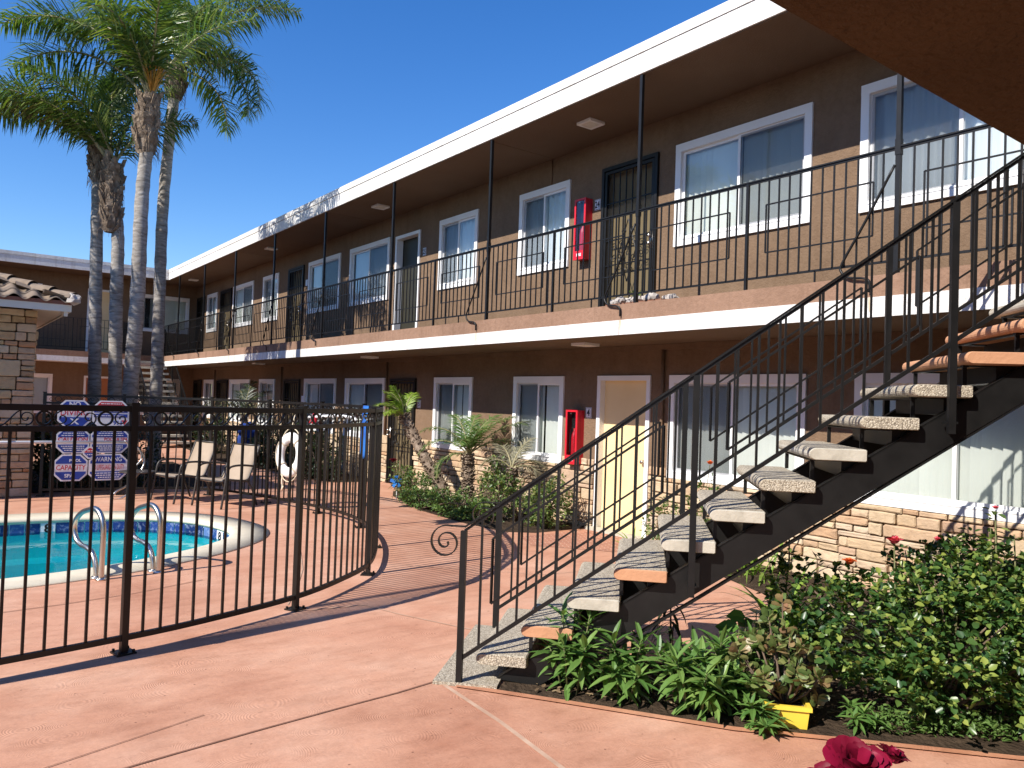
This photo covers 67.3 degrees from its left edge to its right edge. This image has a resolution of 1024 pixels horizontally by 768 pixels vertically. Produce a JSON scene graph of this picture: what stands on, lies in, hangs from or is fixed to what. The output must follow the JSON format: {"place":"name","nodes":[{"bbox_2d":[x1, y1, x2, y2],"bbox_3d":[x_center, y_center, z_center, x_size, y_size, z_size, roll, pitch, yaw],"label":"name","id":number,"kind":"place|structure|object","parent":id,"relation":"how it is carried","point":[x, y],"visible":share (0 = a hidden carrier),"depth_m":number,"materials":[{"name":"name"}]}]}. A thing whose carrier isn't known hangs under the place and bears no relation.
{"place":"outdoors","nodes":[
{"label":"outdoors","id":0,"kind":"place"},
{"bbox_2d":[0,0,727,391],"label":"sky","id":1,"kind":"structure","parent":0,"point":[356,88],"materials":[{"name":"blue"}]},
{"bbox_2d":[0,439,1023,767],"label":"courtyard paving","id":2,"kind":"structure","parent":0,"point":[262,669],"depth_m":4.65,"materials":[{"name":"concrete"}]},
{"bbox_2d":[0,273,80,496],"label":"pool house","id":3,"kind":"structure","parent":2,"relation":"on","point":[28,308],"depth_m":11.68,"materials":[{"name":"stone"},{"name":"clay"},{"name":"paint"}]},
{"bbox_2d":[72,506,105,580],"bbox_3d":[-3.837,1.417,6.976,0.604,0.638,0.099,1,-2,36],"label":"pool handrail","id":4,"kind":"object","parent":2,"relation":"on","point":[98,572],"visible":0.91,"depth_m":6.86,"materials":[{"name":"metal"}]},
{"bbox_2d":[0,521,228,578],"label":"pool basin","id":5,"kind":"object","parent":2,"relation":"in","point":[15,555],"visible":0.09,"depth_m":9.94,"materials":[{"name":"liquid"}]},
{"bbox_2d":[0,522,229,540],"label":"pool tile band","id":6,"kind":"object","parent":5,"relation":"attached to","point":[16,530],"visible":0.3,"depth_m":10.08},
{"bbox_2d":[32,462,223,492],"bbox_3d":[-8.031,1.782,15.419,3.400,0.001,5.700,3,-2,-37],"label":"planting bed","id":7,"kind":"object","parent":2,"relation":"on","point":[35,489],"visible":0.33,"depth_m":14.11,"materials":[{"name":"soil"}]},
{"bbox_2d":[32,411,68,491],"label":"shrub","id":8,"kind":"object","parent":7,"relation":"on","point":[37,436],"visible":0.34,"depth_m":12.31,"materials":[{"name":"green plant"}]},
{"bbox_2d":[0,64,137,470],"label":"palm tree","id":9,"kind":"object","parent":7,"relation":"on","point":[94,156],"visible":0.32,"depth_m":14.98,"materials":[{"name":"green plant"}]},
{"bbox_2d":[33,414,165,487],"bbox_3d":[-6.895,1.162,12.941,2.049,1.423,0.852,3,-2,-37],"label":"shrub","id":10,"kind":"object","parent":7,"relation":"on","point":[85,482],"visible":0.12,"depth_m":13.08,"materials":[{"name":"green plant"}]},
{"bbox_2d":[0,57,199,453],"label":"palm tree","id":11,"kind":"object","parent":7,"relation":"on","point":[111,185],"visible":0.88,"depth_m":14.66,"materials":[{"name":"green plant"}]},
{"bbox_2d":[0,0,263,482],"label":"palm tree","id":12,"kind":"object","parent":7,"relation":"on","point":[146,68],"visible":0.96,"depth_m":14.11,"materials":[{"name":"green plant"}]},
{"bbox_2d":[68,0,303,468],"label":"palm tree","id":13,"kind":"object","parent":7,"relation":"on","point":[240,67],"visible":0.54,"depth_m":16.69,"materials":[{"name":"green plant"}]},
{"bbox_2d":[0,511,268,589],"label":"pool coping","id":14,"kind":"object","parent":2,"relation":"on","point":[116,569],"visible":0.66,"depth_m":8.97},
{"bbox_2d":[133,502,162,573],"bbox_3d":[-3.486,1.437,7.315,0.604,0.639,0.099,1,-2,36],"label":"pool handrail","id":15,"kind":"object","parent":2,"relation":"on","point":[155,566],"visible":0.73,"depth_m":7.19,"materials":[{"name":"metal"}]},
{"bbox_2d":[138,330,191,447],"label":"staircase","id":16,"kind":"structure","parent":2,"relation":"on","point":[166,390],"depth_m":24.02,"materials":[{"name":"concrete"}]},
{"bbox_2d":[150,440,217,503],"bbox_3d":[-5.096,1.353,11.973,0.667,0.918,0.740,1,-2,35],"label":"patio chair","id":17,"kind":"object","parent":2,"relation":"on","point":[191,465],"visible":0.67,"depth_m":12.12,"materials":[{"name":"fabric"}]},
{"bbox_2d":[0,392,383,664],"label":"pool fence","id":18,"kind":"object","parent":2,"relation":"on","point":[368,517],"visible":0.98,"depth_m":5.71,"materials":[{"name":"brown metal"}]},
{"bbox_2d":[54,454,87,480],"bbox_3d":[-6.728,1.277,11.733,0.450,0.407,0.010,3,-2,-37],"label":"safety sign","id":19,"kind":"object","parent":18,"relation":"attached to","point":[63,467],"visible":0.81,"depth_m":11.71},
{"bbox_2d":[0,440,144,498],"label":"rescue pole","id":20,"kind":"object","parent":18,"relation":"attached to","point":[59,442],"visible":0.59,"depth_m":11.74,"materials":[{"name":"metal"}]},
{"bbox_2d":[56,431,89,453],"bbox_3d":[-6.704,0.868,11.750,0.445,0.387,0.010,3,-2,-37],"label":"safety sign","id":21,"kind":"object","parent":18,"relation":"attached to","point":[64,448],"visible":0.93,"depth_m":11.73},
{"bbox_2d":[57,400,91,425],"bbox_3d":[-6.686,0.455,11.762,0.455,0.415,0.010,3,-2,-37],"label":"safety sign","id":22,"kind":"object","parent":18,"relation":"attached to","point":[80,420],"visible":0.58,"depth_m":11.76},
{"bbox_2d":[88,454,126,480],"bbox_3d":[-6.322,1.300,12.038,0.542,0.410,0.010,3,-2,-37],"label":"safety sign","id":23,"kind":"object","parent":18,"relation":"attached to","point":[103,467],"visible":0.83,"depth_m":12.03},
{"bbox_2d":[90,431,128,452],"bbox_3d":[-6.302,0.889,12.052,0.537,0.387,0.010,3,-2,-37],"label":"safety sign","id":24,"kind":"object","parent":18,"relation":"attached to","point":[107,447],"visible":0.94,"depth_m":12.04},
{"bbox_2d":[92,400,128,425],"bbox_3d":[-6.287,0.473,12.062,0.517,0.420,0.010,3,-2,-37],"label":"safety sign","id":25,"kind":"object","parent":18,"relation":"attached to","point":[105,418],"visible":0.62,"depth_m":12.06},
{"bbox_2d":[275,414,305,490],"bbox_3d":[-3.300,1.003,11.450,0.775,1.198,0.165,1,-2,41],"label":"life ring","id":26,"kind":"object","parent":18,"relation":"hanging from","point":[285,444],"visible":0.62,"depth_m":11.46,"materials":[{"name":"plastic"}]},
{"bbox_2d":[191,443,260,509],"bbox_3d":[-4.302,1.372,11.612,0.667,0.918,0.740,1,-2,29],"label":"patio chair","id":27,"kind":"object","parent":2,"relation":"on","point":[235,460],"visible":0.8,"depth_m":11.77,"materials":[{"name":"fabric"}]},
{"bbox_2d":[124,681,432,767],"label":"paving joint","id":28,"kind":"object","parent":2,"relation":"on","point":[271,726],"visible":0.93,"depth_m":3.91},
{"bbox_2d":[177,441,380,481],"bbox_3d":[-7.263,1.922,20.307,1.700,0.001,13.200,3,-2,-37],"label":"planting bed","id":29,"kind":"object","parent":2,"relation":"on","point":[218,457],"visible":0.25,"depth_m":19.30,"materials":[{"name":"soil"}]},
{"bbox_2d":[192,413,236,452],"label":"shrub","id":30,"kind":"object","parent":29,"relation":"on","point":[219,433],"visible":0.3,"depth_m":21.34,"materials":[{"name":"green plant"}]},
{"bbox_2d":[193,380,276,424],"bbox_3d":[-7.197,0.904,20.465,2.132,2.065,1.936,1,-2,37],"label":"palm","id":31,"kind":"object","parent":29,"relation":"on","point":[245,390],"visible":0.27,"depth_m":20.65,"materials":[{"name":"green plant"}]},
{"bbox_2d":[248,420,288,467],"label":"shrub","id":32,"kind":"object","parent":29,"relation":"on","point":[261,442],"visible":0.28,"depth_m":17.76,"materials":[{"name":"green plant"}]},
{"bbox_2d":[265,423,327,470],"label":"shrub","id":33,"kind":"object","parent":29,"relation":"on","point":[287,458],"visible":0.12,"depth_m":16.77,"materials":[{"name":"green plant"}]},
{"bbox_2d":[292,429,343,480],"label":"shrub","id":34,"kind":"object","parent":29,"relation":"on","point":[313,458],"visible":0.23,"depth_m":15.58,"materials":[{"name":"green plant"}]},
{"bbox_2d":[433,624,507,688],"bbox_3d":[-0.182,1.804,5.154,0.390,0.021,1.200,2,-1,10],"label":"stair pad","id":35,"kind":"object","parent":2,"relation":"on","point":[476,673],"visible":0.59,"depth_m":4.79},
{"bbox_2d":[430,152,1023,686],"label":"staircase","id":36,"kind":"structure","parent":35,"relation":"on","point":[690,552],"depth_m":4.48,"materials":[{"name":"metal"}]},
{"bbox_2d":[393,491,584,532],"bbox_3d":[-0.876,1.947,12.066,1.370,0.001,4.650,3,-2,-37],"label":"planting bed","id":37,"kind":"object","parent":2,"relation":"on","point":[508,523],"visible":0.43,"depth_m":10.82,"materials":[{"name":"soil"}]},
{"bbox_2d":[386,458,438,502],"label":"shrub","id":38,"kind":"object","parent":37,"relation":"on","point":[407,479],"visible":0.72,"depth_m":12.72,"materials":[{"name":"green plant"}]},
{"bbox_2d":[374,385,452,502],"bbox_3d":[-1.711,0.996,12.751,0.859,1.953,1.511,3,-2,-44],"label":"palm","id":39,"kind":"object","parent":37,"relation":"on","point":[412,433],"visible":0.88,"depth_m":12.79,"materials":[{"name":"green plant"}]},
{"bbox_2d":[392,484,488,520],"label":"shrub","id":40,"kind":"object","parent":37,"relation":"on","point":[433,499],"visible":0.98,"depth_m":11.37,"materials":[{"name":"green plant"}]},
{"bbox_2d":[428,474,518,515],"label":"shrub","id":41,"kind":"object","parent":37,"relation":"on","point":[485,494],"visible":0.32,"depth_m":11.55,"materials":[{"name":"green plant"}]},
{"bbox_2d":[418,414,544,510],"bbox_3d":[-0.526,1.209,11.933,1.796,1.507,1.310,3,-2,-37],"label":"palm","id":42,"kind":"object","parent":37,"relation":"on","point":[469,441],"visible":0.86,"depth_m":11.80,"materials":[{"name":"green plant"}]},
{"bbox_2d":[471,455,524,521],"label":"shrub","id":43,"kind":"object","parent":37,"relation":"on","point":[494,484],"visible":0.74,"depth_m":10.99,"materials":[{"name":"green plant"}]},
{"bbox_2d":[479,437,547,519],"bbox_3d":[0.046,1.360,11.247,1.058,1.211,0.757,2,-1,15],"label":"palm","id":44,"kind":"object","parent":37,"relation":"on","point":[512,459],"visible":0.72,"depth_m":11.14,"materials":[{"name":"green plant"}]},
{"bbox_2d":[515,472,578,528],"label":"shrub","id":45,"kind":"object","parent":37,"relation":"on","point":[550,509],"visible":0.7,"depth_m":10.43,"materials":[{"name":"green plant"}]},
{"bbox_2d":[441,684,564,767],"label":"paving joint","id":46,"kind":"object","parent":2,"relation":"on","point":[532,745],"visible":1,"depth_m":4.00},
{"bbox_2d":[163,0,1023,613],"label":"apartment wing","id":47,"kind":"structure","parent":2,"relation":"on","point":[737,92],"depth_m":9.53,"materials":[{"name":"paint"}]},
{"bbox_2d":[192,380,201,439],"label":"door","id":48,"kind":"structure","parent":47,"relation":"in","point":[197,384],"depth_m":26.79,"materials":[{"name":"metal"}]},
{"bbox_2d":[195,296,205,352],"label":"door","id":49,"kind":"structure","parent":47,"relation":"in","point":[199,311],"depth_m":26.93,"materials":[{"name":"metal"}]},
{"bbox_2d":[202,380,213,417],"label":"window","id":50,"kind":"structure","parent":47,"relation":"in","point":[209,384],"depth_m":25.84,"materials":[{"name":"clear glass"}]},
{"bbox_2d":[206,292,217,332],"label":"window","id":51,"kind":"structure","parent":47,"relation":"in","point":[211,308],"depth_m":25.89,"materials":[{"name":"clear glass"}]},
{"bbox_2d":[214,380,227,445],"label":"door","id":52,"kind":"structure","parent":47,"relation":"in","point":[221,385],"depth_m":24.42,"materials":[{"name":"metal"}]},
{"bbox_2d":[218,288,232,349],"bbox_3d":[-9.154,-1.949,24.487,0.115,2.125,1.150,3,-2,-37],"label":"door","id":53,"kind":"structure","parent":47,"relation":"in","point":[225,295],"depth_m":24.53,"materials":[{"name":"metal"}]},
{"bbox_2d":[228,379,249,421],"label":"window","id":54,"kind":"structure","parent":47,"relation":"in","point":[237,384],"depth_m":23.45,"materials":[{"name":"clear glass"}]},
{"bbox_2d":[231,280,253,327],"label":"window","id":55,"kind":"structure","parent":47,"relation":"in","point":[245,292],"depth_m":23.17,"materials":[{"name":"clear glass"}]},
{"bbox_2d":[258,379,274,424],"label":"window","id":56,"kind":"structure","parent":47,"relation":"in","point":[264,384],"depth_m":21.25,"materials":[{"name":"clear glass"}]},
{"bbox_2d":[261,272,279,322],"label":"window","id":57,"kind":"structure","parent":47,"relation":"in","point":[268,280],"depth_m":21.53,"materials":[{"name":"clear glass"}]},
{"bbox_2d":[281,379,300,453],"bbox_3d":[-5.684,0.921,19.664,0.115,2.080,1.080,3,-2,-37],"label":"door","id":58,"kind":"structure","parent":47,"relation":"in","point":[291,387],"depth_m":19.71,"materials":[{"name":"metal"}]},
{"bbox_2d":[285,265,304,341],"bbox_3d":[-5.590,-1.939,19.735,0.115,2.125,1.050,3,-2,-37],"label":"door","id":59,"kind":"structure","parent":47,"relation":"in","point":[296,275],"depth_m":19.78,"materials":[{"name":"metal"}]},
{"bbox_2d":[303,378,336,433],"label":"window","id":60,"kind":"structure","parent":47,"relation":"in","point":[327,388],"depth_m":18.31,"materials":[{"name":"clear glass"}]},
{"bbox_2d":[306,253,340,313],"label":"window","id":61,"kind":"structure","parent":47,"relation":"in","point":[333,263],"depth_m":18.39,"materials":[{"name":"clear glass"}]},
{"bbox_2d":[343,378,385,437],"bbox_3d":[-3.127,0.512,16.406,0.144,1.270,1.880,3,-2,-37],"label":"window","id":62,"kind":"structure","parent":47,"relation":"in","point":[356,388],"depth_m":16.42,"materials":[{"name":"clear glass"}]},
{"bbox_2d":[349,237,390,306],"bbox_3d":[-3.030,-2.361,16.473,0.143,1.280,1.880,3,-2,-37],"label":"window","id":63,"kind":"structure","parent":47,"relation":"in","point":[372,258],"depth_m":16.46,"materials":[{"name":"clear glass"}]},
{"bbox_2d":[386,378,416,486],"bbox_3d":[-2.183,0.931,14.997,0.115,2.080,1.030,3,-2,-37],"label":"door","id":64,"kind":"structure","parent":47,"relation":"in","point":[399,448],"depth_m":15.06,"materials":[{"name":"metal"}]},
{"bbox_2d":[392,229,420,329],"bbox_3d":[-2.006,-1.907,15.142,0.201,2.100,0.980,3,-2,-37],"label":"door","id":65,"kind":"structure","parent":47,"relation":"in","point":[412,247],"depth_m":15.33,"materials":[{"name":"metal"}]},
{"bbox_2d":[431,377,472,450],"bbox_3d":[-1.024,0.518,13.602,0.144,1.270,1.250,3,-2,-37],"label":"window","id":66,"kind":"structure","parent":47,"relation":"in","point":[448,393],"depth_m":13.77,"materials":[{"name":"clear glass"}]},
{"bbox_2d":[437,209,478,289],"bbox_3d":[-0.926,-2.355,13.669,0.143,1.280,1.250,3,-2,-37],"label":"window","id":67,"kind":"structure","parent":47,"relation":"in","point":[458,234],"depth_m":13.68,"materials":[{"name":"clear glass"}]},
{"bbox_2d":[511,376,564,462],"bbox_3d":[0.415,0.522,11.682,0.141,1.270,1.210,3,-2,-37],"label":"window","id":68,"kind":"structure","parent":47,"relation":"in","point":[532,408],"depth_m":11.67,"materials":[{"name":"clear glass"}]},
{"bbox_2d":[517,179,570,275],"bbox_3d":[0.514,-2.350,11.749,0.143,1.280,1.210,3,-2,-37],"label":"window","id":69,"kind":"structure","parent":47,"relation":"in","point":[545,209],"depth_m":11.74,"materials":[{"name":"clear glass"}]},
{"bbox_2d":[564,409,584,464],"bbox_3d":[0.874,0.746,10.862,0.160,0.765,0.246,3,-2,-37],"label":"fire extinguisher cabinet","id":70,"kind":"object","parent":47,"relation":"attached to","point":[574,433],"visible":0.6,"depth_m":10.81,"materials":[{"name":"red metal"}]},
{"bbox_2d":[573,197,592,260],"bbox_3d":[0.998,-2.186,10.899,0.160,0.865,0.235,3,-2,-37],"label":"fire extinguisher cabinet","id":71,"kind":"object","parent":47,"relation":"attached to","point":[583,211],"visible":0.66,"depth_m":10.85,"materials":[{"name":"red metal"}]},
{"bbox_2d":[577,117,604,129],"bbox_3d":[1.027,-3.396,10.038,0.260,0.034,0.260,3,-2,-37],"label":"ceiling light","id":72,"kind":"object","parent":47,"relation":"attached to","point":[590,123],"visible":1,"depth_m":10.01,"materials":[{"name":"paint"}]},
{"bbox_2d":[166,73,1023,358],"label":"balcony railing","id":73,"kind":"object","parent":47,"relation":"attached to","point":[195,330],"visible":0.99,"depth_m":8.62,"materials":[{"name":"black metal"}]},
{"bbox_2d":[593,375,651,536],"bbox_3d":[1.494,0.940,10.236,0.146,2.100,0.980,3,-2,-37],"label":"door","id":74,"kind":"structure","parent":47,"relation":"in","point":[618,397],"depth_m":10.27,"materials":[{"name":"metal"}]},
{"bbox_2d":[598,152,659,306],"bbox_3d":[1.527,-1.918,10.248,0.115,2.125,1.030,3,-2,-37],"label":"door","id":75,"kind":"structure","parent":47,"relation":"in","point":[619,181],"depth_m":10.29,"materials":[{"name":"metal"}]},
{"bbox_2d":[605,290,679,305],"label":"rocks","id":76,"kind":"object","parent":47,"relation":"on","point":[644,298],"visible":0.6,"depth_m":8.74,"materials":[{"name":"white stone"}]},
{"bbox_2d":[666,374,806,488],"bbox_3d":[2.548,0.528,8.841,0.145,1.270,1.875,3,-2,-37],"label":"window","id":77,"kind":"structure","parent":47,"relation":"in","point":[767,445],"depth_m":8.82,"materials":[{"name":"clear glass"}]},
{"bbox_2d":[673,102,813,246],"bbox_3d":[2.646,-2.344,8.908,0.145,1.280,1.875,3,-2,-37],"label":"window","id":78,"kind":"structure","parent":47,"relation":"in","point":[779,143],"depth_m":8.85,"materials":[{"name":"clear glass"}]},
{"bbox_2d":[854,373,1023,523],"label":"window","id":79,"kind":"structure","parent":47,"relation":"in","point":[986,469],"depth_m":6.84,"materials":[{"name":"clear glass"}]},
{"bbox_2d":[858,75,1023,213],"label":"window","id":80,"kind":"structure","parent":47,"relation":"in","point":[925,114],"depth_m":7.33,"materials":[{"name":"clear glass"}]},
{"bbox_2d":[455,685,1023,759],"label":"bed kerb","id":81,"kind":"structure","parent":2,"relation":"on","point":[757,731],"depth_m":4.09,"materials":[{"name":"salmon-red painted concrete"}]},
{"bbox_2d":[497,565,1023,755],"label":"planting bed","id":82,"kind":"object","parent":2,"relation":"on","point":[821,723],"visible":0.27,"depth_m":4.39,"materials":[{"name":"soil"}]},
{"bbox_2d":[526,591,617,703],"bbox_3d":[0.337,1.539,4.548,0.528,0.601,0.504,1,-2,27],"label":"leafy plant","id":83,"kind":"object","parent":82,"relation":"on","point":[567,652],"visible":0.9,"depth_m":4.50,"materials":[{"name":"green plant"}]},
{"bbox_2d":[575,619,663,706],"bbox_3d":[0.680,1.609,4.459,0.563,0.465,0.527,3,-2,-37],"label":"leafy plant","id":84,"kind":"object","parent":82,"relation":"on","point":[622,676],"visible":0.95,"depth_m":4.42,"materials":[{"name":"green plant"}]},
{"bbox_2d":[648,605,686,672],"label":"drooping plant","id":85,"kind":"object","parent":82,"relation":"on","point":[671,628],"visible":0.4,"depth_m":5.13,"materials":[{"name":"green plant"}]},
{"bbox_2d":[635,625,746,722],"bbox_3d":[1.066,1.609,4.350,0.701,0.528,0.618,3,-2,-37],"label":"leafy plant","id":86,"kind":"object","parent":82,"relation":"on","point":[705,682],"visible":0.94,"depth_m":4.25,"materials":[{"name":"green plant"}]},
{"bbox_2d":[680,620,786,715],"bbox_3d":[1.256,1.612,4.386,0.625,0.546,0.665,3,-2,-37],"label":"leafy plant","id":87,"kind":"object","parent":82,"relation":"on","point":[745,676],"visible":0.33,"depth_m":4.31,"materials":[{"name":"green plant"}]},
{"bbox_2d":[715,608,784,657],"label":"broad leaf plant","id":88,"kind":"object","parent":82,"relation":"on","point":[738,616],"visible":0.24,"depth_m":4.70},
{"bbox_2d":[730,691,792,738],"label":"leafy plant","id":89,"kind":"object","parent":82,"relation":"on","point":[760,721],"visible":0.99,"depth_m":4.06,"materials":[{"name":"green plant"}]},
{"bbox_2d":[731,543,811,585],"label":"agapanthus","id":90,"kind":"object","parent":82,"relation":"on","point":[752,569],"visible":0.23,"depth_m":7.92,"materials":[{"name":"green plant"}]},
{"bbox_2d":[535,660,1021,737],"bbox_3d":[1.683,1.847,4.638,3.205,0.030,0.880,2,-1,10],"label":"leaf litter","id":91,"kind":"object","parent":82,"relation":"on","point":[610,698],"visible":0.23,"depth_m":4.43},
{"bbox_2d":[763,692,812,729],"bbox_3d":[1.496,1.787,4.220,0.240,0.127,0.240,2,-1,10],"label":"planter","id":92,"kind":"object","parent":82,"relation":"on","point":[798,716],"visible":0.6,"depth_m":4.11,"materials":[{"name":"yellow plastic"}]},
{"bbox_2d":[721,593,832,706],"bbox_3d":[1.478,1.472,4.317,0.564,0.596,0.576,3,-2,-37],"label":"jade plant","id":93,"kind":"object","parent":92,"relation":"in","point":[792,676],"visible":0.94,"depth_m":4.21,"materials":[{"name":"green plant"}]},
{"bbox_2d":[725,558,870,657],"bbox_3d":[2.131,1.770,5.802,1.404,0.854,1.455,3,-2,-37],"label":"shrub","id":94,"kind":"object","parent":82,"relation":"on","point":[790,622],"visible":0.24,"depth_m":5.78,"materials":[{"name":"green plant"}]},
{"bbox_2d":[835,694,890,735],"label":"leafy plant","id":95,"kind":"object","parent":82,"relation":"on","point":[855,711],"visible":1,"depth_m":4.10,"materials":[{"name":"green plant"}]},
{"bbox_2d":[756,505,1023,739],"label":"rose bush","id":96,"kind":"object","parent":82,"relation":"on","point":[985,642],"visible":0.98,"depth_m":4.29,"materials":[{"name":"green plant"}]},
{"bbox_2d":[855,697,1023,740],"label":"ground cover","id":97,"kind":"object","parent":82,"relation":"on","point":[995,724],"visible":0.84,"depth_m":4.12,"materials":[{"name":"green plant"}]},
{"bbox_2d":[520,530,622,551],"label":"path","id":98,"kind":"structure","parent":0,"point":[566,542],"depth_m":9.55,"materials":[{"name":"concrete"}]},
{"bbox_2d":[808,735,911,767],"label":"rose","id":99,"kind":"object","parent":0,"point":[841,751],"visible":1,"depth_m":0.95,"materials":[{"name":"red plant"}]},
{"label":"ground","id":100,"kind":"structure","parent":0,"visible":0},
{"bbox_2d":[0,249,196,438],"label":"apartment wing","id":101,"kind":"structure","parent":100,"relation":"on","point":[61,370],"depth_m":25.13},
{"bbox_2d":[33,373,52,412],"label":"window","id":102,"kind":"structure","parent":101,"relation":"in","point":[42,382],"depth_m":24.66,"materials":[{"name":"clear glass"}]},
{"bbox_2d":[38,317,127,352],"bbox_3d":[-20.005,-1.857,19.405,18.967,1.094,0.038,3,-2,-37],"label":"balcony railing","id":103,"kind":"object","parent":101,"relation":"attached to","point":[125,327],"visible":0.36,"depth_m":24.17,"materials":[{"name":"black metal"}]},
{"bbox_2d":[83,376,107,401],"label":"door","id":104,"kind":"structure","parent":101,"relation":"in","point":[104,380],"depth_m":25.68,"materials":[{"name":"wood"}]},
{"bbox_2d":[85,288,109,352],"bbox_3d":[-13.642,-2.072,25.698,1.020,2.130,0.146,3,-2,-37],"label":"door","id":105,"kind":"structure","parent":101,"relation":"in","point":[105,293],"depth_m":25.71,"materials":[{"name":"wood"}]},
{"bbox_2d":[138,379,179,414],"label":"window","id":106,"kind":"structure","parent":101,"relation":"in","point":[146,381],"depth_m":26.90,"materials":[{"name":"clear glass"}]},
{"bbox_2d":[143,294,189,333],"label":"window","id":107,"kind":"structure","parent":101,"relation":"in","point":[171,303],"depth_m":27.01,"materials":[{"name":"clear glass"}]},
{"bbox_2d":[770,0,1023,144],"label":"apartment wing","id":108,"kind":"structure","parent":100,"relation":"on","point":[967,56],"depth_m":1.64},
{"label":"planting bed","id":109,"kind":"structure","parent":0,"visible":0},
{"bbox_2d":[639,473,720,539],"bbox_3d":[1.983,1.506,8.848,0.606,1.046,1.246,3,-2,-37],"label":"shrub","id":110,"kind":"object","parent":109,"relation":"on","point":[658,509],"visible":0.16,"depth_m":8.95,"materials":[{"name":"green plant"}]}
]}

